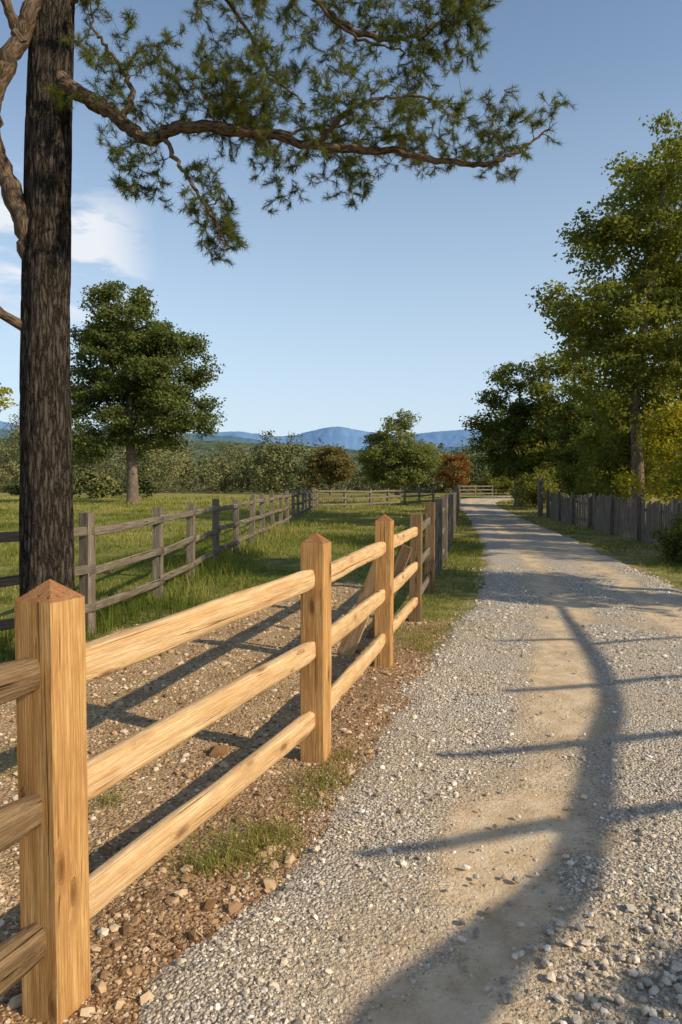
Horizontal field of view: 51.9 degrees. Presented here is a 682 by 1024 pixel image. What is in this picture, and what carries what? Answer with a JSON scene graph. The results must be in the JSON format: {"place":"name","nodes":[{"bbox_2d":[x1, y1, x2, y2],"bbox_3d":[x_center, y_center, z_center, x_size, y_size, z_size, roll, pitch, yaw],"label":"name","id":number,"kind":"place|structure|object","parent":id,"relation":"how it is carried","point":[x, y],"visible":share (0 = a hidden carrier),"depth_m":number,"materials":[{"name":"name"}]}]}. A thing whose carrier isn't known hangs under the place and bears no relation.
{"place":"outdoors","nodes":[
{"label":"outdoors","id":0,"kind":"place"},
{"bbox_2d":[0,421,484,449],"bbox_3d":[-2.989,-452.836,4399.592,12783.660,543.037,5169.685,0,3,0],"label":"mountains","id":1,"kind":"structure","parent":0,"point":[349,438],"depth_m":5935.93,"materials":[{"name":"blue"}]},
{"bbox_2d":[0,429,503,452],"bbox_3d":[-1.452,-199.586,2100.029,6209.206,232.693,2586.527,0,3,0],"label":"hills","id":2,"kind":"structure","parent":0,"point":[228,438],"depth_m":2847.73,"materials":[{"name":"blue"}]},
{"bbox_2d":[0,438,676,491],"bbox_3d":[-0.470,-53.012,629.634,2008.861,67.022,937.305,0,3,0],"label":"wooded hill","id":3,"kind":"structure","parent":0,"point":[204,446],"depth_m":726.29,"materials":[{"name":"green plant"}]},
{"bbox_2d":[0,490,681,1023],"bbox_3d":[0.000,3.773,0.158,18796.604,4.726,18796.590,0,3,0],"label":"ground","id":4,"kind":"structure","parent":0,"point":[106,824],"depth_m":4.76,"materials":[{"name":"brown soil"}]},
{"bbox_2d":[0,383,18,411],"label":"tree","id":5,"kind":"object","parent":4,"relation":"on","point":[3,390],"visible":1,"depth_m":20.30,"materials":[{"name":"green plant"}]},
{"bbox_2d":[70,279,226,503],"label":"oak tree","id":6,"kind":"object","parent":4,"relation":"on","point":[147,393],"visible":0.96,"depth_m":44.38,"materials":[{"name":"green plant"}]},
{"bbox_2d":[0,487,316,636],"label":"weathered fence","id":7,"kind":"object","parent":4,"relation":"on","point":[86,532],"visible":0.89,"depth_m":9.21,"materials":[{"name":"grey wood"}]},
{"bbox_2d":[0,624,371,1023],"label":"rocks","id":8,"kind":"object","parent":4,"relation":"on","point":[220,749],"visible":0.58,"depth_m":2.71,"materials":[{"name":"stone"}]},
{"bbox_2d":[0,633,434,1023],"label":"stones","id":9,"kind":"object","parent":4,"relation":"on","point":[91,1019],"visible":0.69,"depth_m":2.63,"materials":[{"name":"stone"}]},
{"bbox_2d":[0,484,460,1023],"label":"wooden fence","id":10,"kind":"object","parent":4,"relation":"on","point":[52,668],"visible":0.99,"depth_m":2.36,"materials":[{"name":"brown wood"}]},
{"bbox_2d":[0,612,519,888],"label":"grass tufts","id":11,"kind":"object","parent":4,"relation":"on","point":[229,856],"visible":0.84,"depth_m":3.19,"materials":[{"name":"green plant"}]},
{"bbox_2d":[0,0,577,596],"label":"pine tree","id":12,"kind":"object","parent":4,"relation":"on","point":[38,206],"visible":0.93,"depth_m":5.71,"materials":[{"name":"green plant"}]},
{"bbox_2d":[295,443,357,494],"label":"olive tree","id":13,"kind":"object","parent":4,"relation":"on","point":[336,465],"visible":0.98,"depth_m":82.73,"materials":[{"name":"green plant"}]},
{"bbox_2d":[0,414,678,498],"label":"distant forest","id":14,"kind":"object","parent":4,"relation":"on","point":[239,474],"visible":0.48,"depth_m":98.30,"materials":[{"name":"green plant"}]},
{"bbox_2d":[316,487,434,508],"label":"weathered fence","id":15,"kind":"object","parent":4,"relation":"on","point":[370,497],"visible":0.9,"depth_m":43.06,"materials":[{"name":"grey wood"}]},
{"bbox_2d":[353,408,445,497],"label":"maple tree","id":16,"kind":"object","parent":4,"relation":"on","point":[406,463],"visible":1,"depth_m":64.59,"materials":[{"name":"green plant"}]},
{"bbox_2d":[434,452,472,489],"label":"maple tree","id":17,"kind":"object","parent":4,"relation":"on","point":[457,462],"visible":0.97,"depth_m":81.43,"materials":[{"name":"orange plant"}]},
{"bbox_2d":[473,472,513,494],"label":"shrub","id":18,"kind":"object","parent":4,"relation":"on","point":[496,482],"visible":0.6,"depth_m":81.04,"materials":[{"name":"green plant"}]},
{"bbox_2d":[312,592,681,1023],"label":"pebbles","id":19,"kind":"object","parent":4,"relation":"on","point":[668,979],"visible":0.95,"depth_m":2.33,"materials":[{"name":"stone"}]},
{"bbox_2d":[457,485,562,495],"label":"weathered fence","id":20,"kind":"object","parent":4,"relation":"on","point":[491,489],"visible":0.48,"depth_m":79.45,"materials":[{"name":"grey wood"}]},
{"bbox_2d":[475,404,551,491],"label":"elm tree","id":21,"kind":"object","parent":4,"relation":"on","point":[502,416],"visible":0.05,"depth_m":64.74,"materials":[{"name":"green plant"}]},
{"bbox_2d":[458,359,578,506],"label":"elm tree","id":22,"kind":"object","parent":4,"relation":"on","point":[518,410],"visible":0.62,"depth_m":43.96,"materials":[{"name":"green plant"}]},
{"bbox_2d":[511,470,568,509],"bbox_3d":[11.367,-1.030,40.037,3.132,2.770,3.133,-2,3,-42],"label":"shrub","id":23,"kind":"object","parent":4,"relation":"on","point":[529,488],"visible":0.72,"depth_m":39.70,"materials":[{"name":"green plant"}]},
{"bbox_2d":[510,348,604,503],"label":"elm tree","id":24,"kind":"object","parent":4,"relation":"on","point":[538,452],"visible":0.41,"depth_m":42.14,"materials":[{"name":"green plant"}]},
{"bbox_2d":[550,423,629,499],"bbox_3d":[10.969,-1.700,29.451,3.236,4.229,3.627,-2,3,-44],"label":"shrub","id":25,"kind":"object","parent":4,"relation":"on","point":[590,439],"visible":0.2,"depth_m":29.36,"materials":[{"name":"green plant"}]},
{"bbox_2d":[525,109,681,516],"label":"sycamore tree","id":26,"kind":"object","parent":4,"relation":"on","point":[629,353],"visible":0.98,"depth_m":21.83,"materials":[{"name":"green plant"}]},
{"bbox_2d":[543,377,664,500],"bbox_3d":[12.218,-3.071,32.727,5.313,6.883,5.514,1,3,30],"label":"elm tree","id":27,"kind":"object","parent":4,"relation":"on","point":[564,436],"visible":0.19,"depth_m":32.82,"materials":[{"name":"green plant"}]},
{"bbox_2d":[537,478,681,547],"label":"board fence","id":28,"kind":"object","parent":4,"relation":"on","point":[602,513],"visible":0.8,"depth_m":21.05,"materials":[{"name":"grey wood"}]},
{"bbox_2d":[544,133,681,456],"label":"sycamore tree","id":29,"kind":"object","parent":4,"relation":"on","point":[653,369],"visible":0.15,"depth_m":25.13,"materials":[{"name":"green plant"}]},
{"bbox_2d":[575,410,672,513],"bbox_3d":[10.311,-1.518,25.545,3.330,4.697,3.334,1,3,23],"label":"shrub","id":30,"kind":"object","parent":4,"relation":"on","point":[620,443],"visible":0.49,"depth_m":25.14,"materials":[{"name":"green plant"}]},
{"bbox_2d":[610,396,681,506],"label":"shrub","id":31,"kind":"object","parent":4,"relation":"on","point":[651,435],"visible":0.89,"depth_m":20.41,"materials":[{"name":"green plant"}]},
{"bbox_2d":[645,506,681,564],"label":"shrub","id":32,"kind":"object","parent":4,"relation":"on","point":[674,543],"visible":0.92,"depth_m":13.43,"materials":[{"name":"green plant"}]},
{"bbox_2d":[655,438,681,499],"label":"shrub","id":33,"kind":"object","parent":4,"relation":"on","point":[672,481],"visible":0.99,"depth_m":17.96,"materials":[{"name":"green plant"}]},
{"bbox_2d":[0,494,681,662],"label":"grass","id":34,"kind":"structure","parent":0,"point":[227,564],"depth_m":16.04,"materials":[{"name":"green plant"}]},
{"bbox_2d":[0,0,681,435],"label":"sky","id":35,"kind":"structure","parent":0,"point":[332,316],"materials":[{"name":"blue"}]},
{"bbox_2d":[86,495,681,1023],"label":"gravel road","id":36,"kind":"structure","parent":0,"point":[509,539],"depth_m":3.09,"materials":[{"name":"grey gravel"}]}
]}

